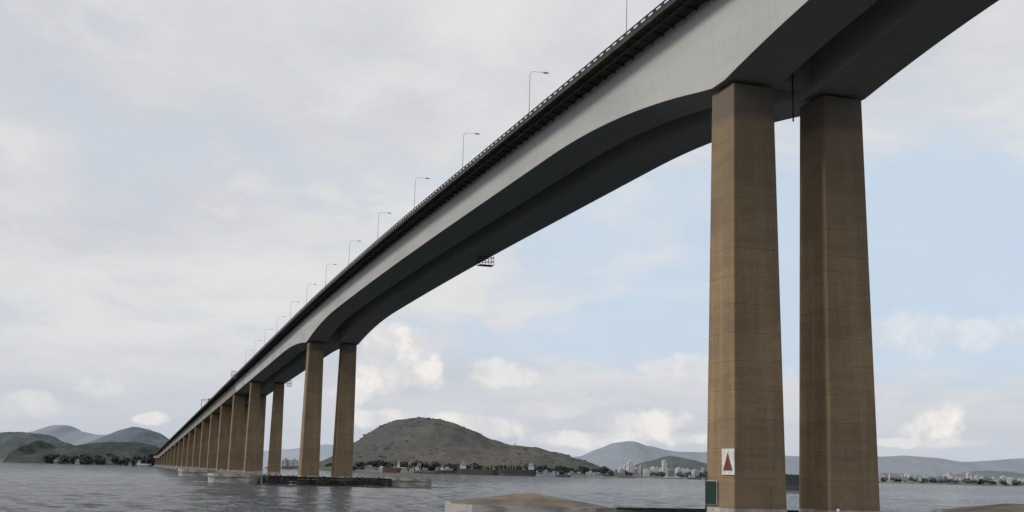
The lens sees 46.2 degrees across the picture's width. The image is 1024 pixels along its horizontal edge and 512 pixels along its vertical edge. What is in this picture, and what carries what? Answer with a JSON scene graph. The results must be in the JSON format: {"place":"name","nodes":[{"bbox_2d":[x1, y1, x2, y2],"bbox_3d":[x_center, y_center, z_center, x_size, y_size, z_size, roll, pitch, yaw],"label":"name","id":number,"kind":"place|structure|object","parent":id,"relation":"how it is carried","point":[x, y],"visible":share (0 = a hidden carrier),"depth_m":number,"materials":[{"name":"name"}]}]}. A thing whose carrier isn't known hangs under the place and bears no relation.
{"place":"outdoors","nodes":[
{"label":"outdoors","id":0,"kind":"place"},
{"bbox_2d":[0,432,71,458],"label":"hill","id":1,"kind":"structure","parent":0,"point":[10,442],"depth_m":2737.07,"materials":[{"name":"green plant"}]},
{"bbox_2d":[27,425,104,444],"bbox_3d":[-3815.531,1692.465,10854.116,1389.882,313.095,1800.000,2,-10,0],"label":"hill","id":2,"kind":"structure","parent":0,"point":[70,434],"depth_m":10537.13,"materials":[{"name":"grey"}]},
{"bbox_2d":[3,440,159,465],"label":"hill","id":3,"kind":"structure","parent":0,"point":[36,451],"depth_m":1801.62,"materials":[{"name":"green plant"}]},
{"bbox_2d":[42,453,154,465],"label":"woodland","id":4,"kind":"object","parent":3,"relation":"on","point":[87,459],"visible":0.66,"depth_m":1724.25,"materials":[{"name":"green plant"}]},
{"bbox_2d":[84,427,169,447],"bbox_3d":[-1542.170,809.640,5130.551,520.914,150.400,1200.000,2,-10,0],"label":"hill","id":5,"kind":"structure","parent":0,"point":[141,435],"depth_m":4908.24,"materials":[{"name":"stone"}]},
{"bbox_2d":[263,444,332,465],"bbox_3d":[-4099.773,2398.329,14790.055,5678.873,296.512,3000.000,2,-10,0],"label":"hill","id":6,"kind":"structure","parent":0,"point":[326,451],"depth_m":13802.76,"materials":[{"name":"grey"}]},
{"bbox_2d":[294,417,635,477],"bbox_3d":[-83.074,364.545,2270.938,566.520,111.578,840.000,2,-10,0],"label":"hill","id":7,"kind":"structure","parent":0,"point":[461,442],"depth_m":1989.23,"materials":[{"name":"plant"}]},
{"bbox_2d":[353,418,598,468],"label":"woodland","id":8,"kind":"object","parent":7,"relation":"on","point":[448,446],"visible":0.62,"depth_m":2084.35,"materials":[{"name":"green plant"}]},
{"bbox_2d":[356,470,619,477],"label":"shore","id":9,"kind":"structure","parent":0,"point":[536,474],"depth_m":1771.13,"materials":[{"name":"grey stone"}]},
{"bbox_2d":[365,465,375,469],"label":"building","id":10,"kind":"structure","parent":9,"relation":"on","point":[370,467],"depth_m":1801.05,"materials":[{"name":"grey concrete"}]},
{"bbox_2d":[325,460,613,476],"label":"woodland","id":11,"kind":"object","parent":9,"relation":"on","point":[561,469],"visible":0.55,"depth_m":1846.48,"materials":[{"name":"green plant"}]},
{"bbox_2d":[507,444,514,468],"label":"harbour crane","id":12,"kind":"object","parent":9,"relation":"on","point":[509,461],"visible":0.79,"depth_m":1787.36,"materials":[{"name":"yellow paint"}]},
{"bbox_2d":[586,471,594,475],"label":"building","id":13,"kind":"structure","parent":9,"relation":"on","point":[590,473],"depth_m":1819.38,"materials":[{"name":"beige concrete"}]},
{"bbox_2d":[0,461,1023,511],"bbox_3d":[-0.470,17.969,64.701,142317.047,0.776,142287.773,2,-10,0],"label":"water","id":14,"kind":"structure","parent":0,"point":[37,487],"depth_m":330.34,"materials":[{"name":"grey liquid"}]},
{"bbox_2d":[137,460,151,465],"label":"ship","id":15,"kind":"object","parent":14,"relation":"on","point":[139,463],"visible":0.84,"depth_m":1669.98,"materials":[{"name":"white paint"}]},
{"bbox_2d":[161,453,166,466],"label":"bridge pier","id":16,"kind":"structure","parent":14,"relation":"in","point":[165,459],"depth_m":1431.87,"materials":[{"name":"brown concrete"}]},
{"bbox_2d":[164,450,170,467],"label":"bridge pier","id":17,"kind":"structure","parent":14,"relation":"in","point":[168,458],"depth_m":1360.94,"materials":[{"name":"brown concrete"}]},
{"bbox_2d":[167,447,173,467],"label":"bridge pier","id":18,"kind":"structure","parent":14,"relation":"in","point":[171,457],"depth_m":1290.01,"materials":[{"name":"brown concrete"}]},
{"bbox_2d":[170,444,178,468],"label":"bridge pier","id":19,"kind":"structure","parent":14,"relation":"in","point":[175,456],"depth_m":1218.95,"materials":[{"name":"brown concrete"}]},
{"bbox_2d":[174,440,182,468],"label":"bridge pier","id":20,"kind":"structure","parent":14,"relation":"in","point":[179,456],"depth_m":1148.22,"materials":[{"name":"brown concrete"}]},
{"bbox_2d":[178,437,188,468],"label":"bridge pier","id":21,"kind":"structure","parent":14,"relation":"in","point":[184,452],"depth_m":1077.35,"materials":[{"name":"brown concrete"}]},
{"bbox_2d":[186,432,194,468],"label":"bridge pier","id":22,"kind":"structure","parent":14,"relation":"in","point":[190,450],"depth_m":1006.61,"materials":[{"name":"brown concrete"}]},
{"bbox_2d":[192,427,201,467],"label":"bridge pier","id":23,"kind":"structure","parent":14,"relation":"in","point":[196,449],"depth_m":935.76,"materials":[{"name":"brown concrete"}]},
{"bbox_2d":[178,468,216,476],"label":"mooring dolphin","id":24,"kind":"object","parent":14,"relation":"in","point":[199,472],"visible":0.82,"depth_m":564.06,"materials":[{"name":"concrete"}]},
{"bbox_2d":[198,421,209,468],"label":"bridge pier","id":25,"kind":"structure","parent":14,"relation":"in","point":[204,444],"depth_m":864.93,"materials":[{"name":"brown concrete"}]},
{"bbox_2d":[206,414,231,469],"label":"bridge pier","id":26,"kind":"structure","parent":14,"relation":"in","point":[213,441],"depth_m":794.08,"materials":[{"name":"brown concrete"}]},
{"bbox_2d":[216,405,247,471],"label":"bridge pier","id":27,"kind":"structure","parent":14,"relation":"in","point":[223,440],"depth_m":723.87,"materials":[{"name":"brown concrete"}]},
{"bbox_2d":[207,471,261,483],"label":"mooring dolphin","id":28,"kind":"object","parent":14,"relation":"in","point":[240,477],"visible":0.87,"depth_m":393.73,"materials":[{"name":"concrete"}]},
{"bbox_2d":[227,395,266,474],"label":"bridge pier","id":29,"kind":"structure","parent":14,"relation":"in","point":[236,439],"depth_m":653.41,"materials":[{"name":"brown concrete"}]},
{"bbox_2d":[243,381,284,477],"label":"bridge pier","id":30,"kind":"structure","parent":14,"relation":"in","point":[274,455],"depth_m":581.53,"materials":[{"name":"brown concrete"}]},
{"bbox_2d":[282,462,298,468],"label":"ship","id":31,"kind":"object","parent":14,"relation":"on","point":[284,466],"visible":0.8,"depth_m":1964.82,"materials":[{"name":"white paint"}]},
{"bbox_2d":[289,342,360,485],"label":"bridge pier","id":32,"kind":"structure","parent":14,"relation":"in","point":[342,458],"depth_m":411.20,"materials":[{"name":"brown concrete"}]},
{"bbox_2d":[150,0,998,457],"bbox_3d":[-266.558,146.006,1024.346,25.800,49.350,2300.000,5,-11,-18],"label":"road bridge","id":33,"kind":"structure","parent":32,"relation":"on","point":[632,106],"depth_m":173.32,"materials":[{"name":"grey paint"}]},
{"bbox_2d":[462,133,479,167],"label":"street lamp","id":34,"kind":"object","parent":33,"relation":"on","point":[463,143],"visible":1,"depth_m":222.76,"materials":[{"name":"metal"}]},
{"bbox_2d":[477,256,493,266],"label":"inspection cage","id":35,"kind":"object","parent":33,"relation":"hanging from","point":[485,262],"visible":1,"depth_m":273.88,"materials":[{"name":"metal"}]},
{"bbox_2d":[529,71,548,108],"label":"street lamp","id":36,"kind":"object","parent":33,"relation":"on","point":[529,87],"visible":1,"depth_m":187.32,"materials":[{"name":"metal"}]},
{"bbox_2d":[261,474,391,486],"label":"timber fender","id":37,"kind":"object","parent":14,"relation":"in","point":[322,480],"visible":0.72,"depth_m":401.97,"materials":[{"name":"wood"}]},
{"bbox_2d":[382,461,400,472],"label":"ship","id":38,"kind":"object","parent":14,"relation":"on","point":[397,469],"visible":0.89,"depth_m":1670.03,"materials":[{"name":"white paint"}]},
{"bbox_2d":[385,475,431,487],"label":"mooring dolphin","id":39,"kind":"object","parent":14,"relation":"in","point":[410,481],"visible":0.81,"depth_m":411.75,"materials":[{"name":"concrete"}]},
{"bbox_2d":[413,464,439,473],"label":"ship","id":40,"kind":"object","parent":14,"relation":"on","point":[416,470],"visible":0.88,"depth_m":1708.17,"materials":[{"name":"white paint"}]},
{"bbox_2d":[439,466,456,473],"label":"ship","id":41,"kind":"object","parent":14,"relation":"on","point":[442,470],"visible":0.81,"depth_m":1728.09,"materials":[{"name":"white paint"}]},
{"bbox_2d":[457,463,498,474],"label":"ship","id":42,"kind":"object","parent":14,"relation":"on","point":[464,470],"visible":0.93,"depth_m":1686.99,"materials":[{"name":"white paint"}]},
{"bbox_2d":[497,464,535,475],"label":"ship","id":43,"kind":"object","parent":14,"relation":"on","point":[531,471],"visible":0.92,"depth_m":1668.09,"materials":[{"name":"white paint"}]},
{"bbox_2d":[445,494,616,511],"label":"mooring dolphin","id":44,"kind":"object","parent":14,"relation":"in","point":[523,503],"visible":1,"depth_m":114.07,"materials":[{"name":"concrete"}]},
{"bbox_2d":[555,472,570,476],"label":"ship","id":45,"kind":"object","parent":14,"relation":"on","point":[557,474],"visible":0.91,"depth_m":1758.35,"materials":[{"name":"white paint"}]},
{"bbox_2d":[664,473,681,478],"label":"ship","id":46,"kind":"object","parent":14,"relation":"on","point":[667,476],"visible":0.9,"depth_m":2357.99,"materials":[{"name":"white paint"}]},
{"bbox_2d":[616,507,798,511],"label":"timber fender","id":47,"kind":"object","parent":14,"relation":"in","point":[624,509],"visible":0.34,"depth_m":133.20,"materials":[{"name":"wood"}]},
{"bbox_2d":[786,474,798,489],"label":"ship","id":48,"kind":"object","parent":14,"relation":"on","point":[792,482],"visible":0.12,"depth_m":683.85,"materials":[{"name":"metal"}]},
{"bbox_2d":[707,83,880,511],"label":"bridge pier","id":49,"kind":"structure","parent":14,"relation":"in","point":[838,461],"depth_m":130.79,"materials":[{"name":"brown concrete"}]},
{"bbox_2d":[705,471,717,511],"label":"channel board","id":50,"kind":"object","parent":49,"relation":"attached to","point":[711,494],"visible":1,"depth_m":128.07,"materials":[{"name":"metal"}]},
{"bbox_2d":[722,448,734,474],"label":"warning board","id":51,"kind":"object","parent":49,"relation":"attached to","point":[728,461],"visible":1,"depth_m":125.18,"materials":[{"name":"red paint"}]},
{"bbox_2d":[929,503,1023,511],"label":"mooring dolphin","id":52,"kind":"object","parent":14,"relation":"in","point":[1006,507],"visible":1,"depth_m":135.94,"materials":[{"name":"concrete"}]},
{"bbox_2d":[0,0,1023,461],"label":"sky","id":53,"kind":"structure","parent":0,"point":[176,175],"materials":[{"name":"white"}]},
{"bbox_2d":[626,0,626,34],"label":"street lamp","id":54,"kind":"object","parent":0,"point":[626,16],"visible":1,"depth_m":151.76,"materials":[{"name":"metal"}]},
{"bbox_2d":[643,469,649,476],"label":"building","id":55,"kind":"structure","parent":0,"point":[646,472],"depth_m":2593.63,"materials":[{"name":"white concrete"}]},
{"bbox_2d":[631,456,706,476],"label":"hill","id":56,"kind":"structure","parent":0,"point":[673,462],"depth_m":3944.80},
{"bbox_2d":[633,476,704,478],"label":"shore","id":57,"kind":"structure","parent":0,"point":[663,477],"depth_m":2584.07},
{"bbox_2d":[618,468,624,473],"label":"building","id":58,"kind":"structure","parent":57,"relation":"on","point":[621,470],"depth_m":2609.82,"materials":[{"name":"grey concrete"}]},
{"bbox_2d":[627,460,632,474],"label":"building","id":59,"kind":"structure","parent":57,"relation":"on","point":[630,466],"depth_m":2621.51,"materials":[{"name":"white concrete"}]},
{"bbox_2d":[654,466,658,475],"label":"building","id":60,"kind":"structure","parent":57,"relation":"on","point":[656,469],"depth_m":2640.19,"materials":[{"name":"white concrete"}]},
{"bbox_2d":[662,460,666,471],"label":"building","id":61,"kind":"structure","parent":57,"relation":"on","point":[664,465],"depth_m":2655.78,"materials":[{"name":"white concrete"}]},
{"bbox_2d":[666,469,673,475],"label":"building","id":62,"kind":"structure","parent":57,"relation":"on","point":[670,472],"depth_m":2589.84,"materials":[{"name":"grey concrete"}]},
{"bbox_2d":[675,467,681,472],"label":"building","id":63,"kind":"structure","parent":57,"relation":"on","point":[678,469],"depth_m":2608.19,"materials":[{"name":"white concrete"}]},
{"bbox_2d":[610,469,1021,484],"bbox_3d":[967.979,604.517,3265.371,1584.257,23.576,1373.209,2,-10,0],"label":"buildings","id":64,"kind":"structure","parent":57,"relation":"on","point":[934,480],"depth_m":3830.05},
{"bbox_2d":[639,464,643,472],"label":"building","id":65,"kind":"structure","parent":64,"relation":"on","point":[641,467],"depth_m":2609.00,"materials":[{"name":"beige concrete"}]},
{"bbox_2d":[694,469,698,475],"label":"building","id":66,"kind":"structure","parent":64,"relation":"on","point":[696,472],"depth_m":2584.69,"materials":[{"name":"beige concrete"}]},
{"bbox_2d":[1006,477,1011,483],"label":"building","id":67,"kind":"structure","parent":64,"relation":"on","point":[1009,480],"depth_m":3815.83,"materials":[{"name":"white concrete"}]},
{"bbox_2d":[573,441,798,474],"bbox_3d":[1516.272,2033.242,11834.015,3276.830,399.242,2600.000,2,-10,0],"label":"hill","id":68,"kind":"structure","parent":0,"point":[611,456],"depth_m":11151.60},
{"bbox_2d":[878,456,1023,475],"bbox_3d":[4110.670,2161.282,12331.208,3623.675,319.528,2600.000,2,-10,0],"label":"hill","id":69,"kind":"structure","parent":0,"point":[916,465],"depth_m":11578.70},
{"bbox_2d":[879,481,1023,486],"bbox_3d":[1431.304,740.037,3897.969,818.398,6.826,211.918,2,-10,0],"label":"shore","id":70,"kind":"structure","parent":0,"point":[951,483],"depth_m":3808.42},
{"bbox_2d":[887,471,1023,484],"bbox_3d":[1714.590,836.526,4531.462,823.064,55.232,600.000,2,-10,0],"label":"hill","id":71,"kind":"structure","parent":0,"point":[995,474],"depth_m":4391.15,"materials":[{"name":"plant"}]},
{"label":"shore","id":72,"kind":"structure","parent":0,"visible":0},
{"bbox_2d":[282,458,288,465],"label":"building","id":73,"kind":"structure","parent":72,"relation":"on","point":[285,460],"depth_m":2111.74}
]}

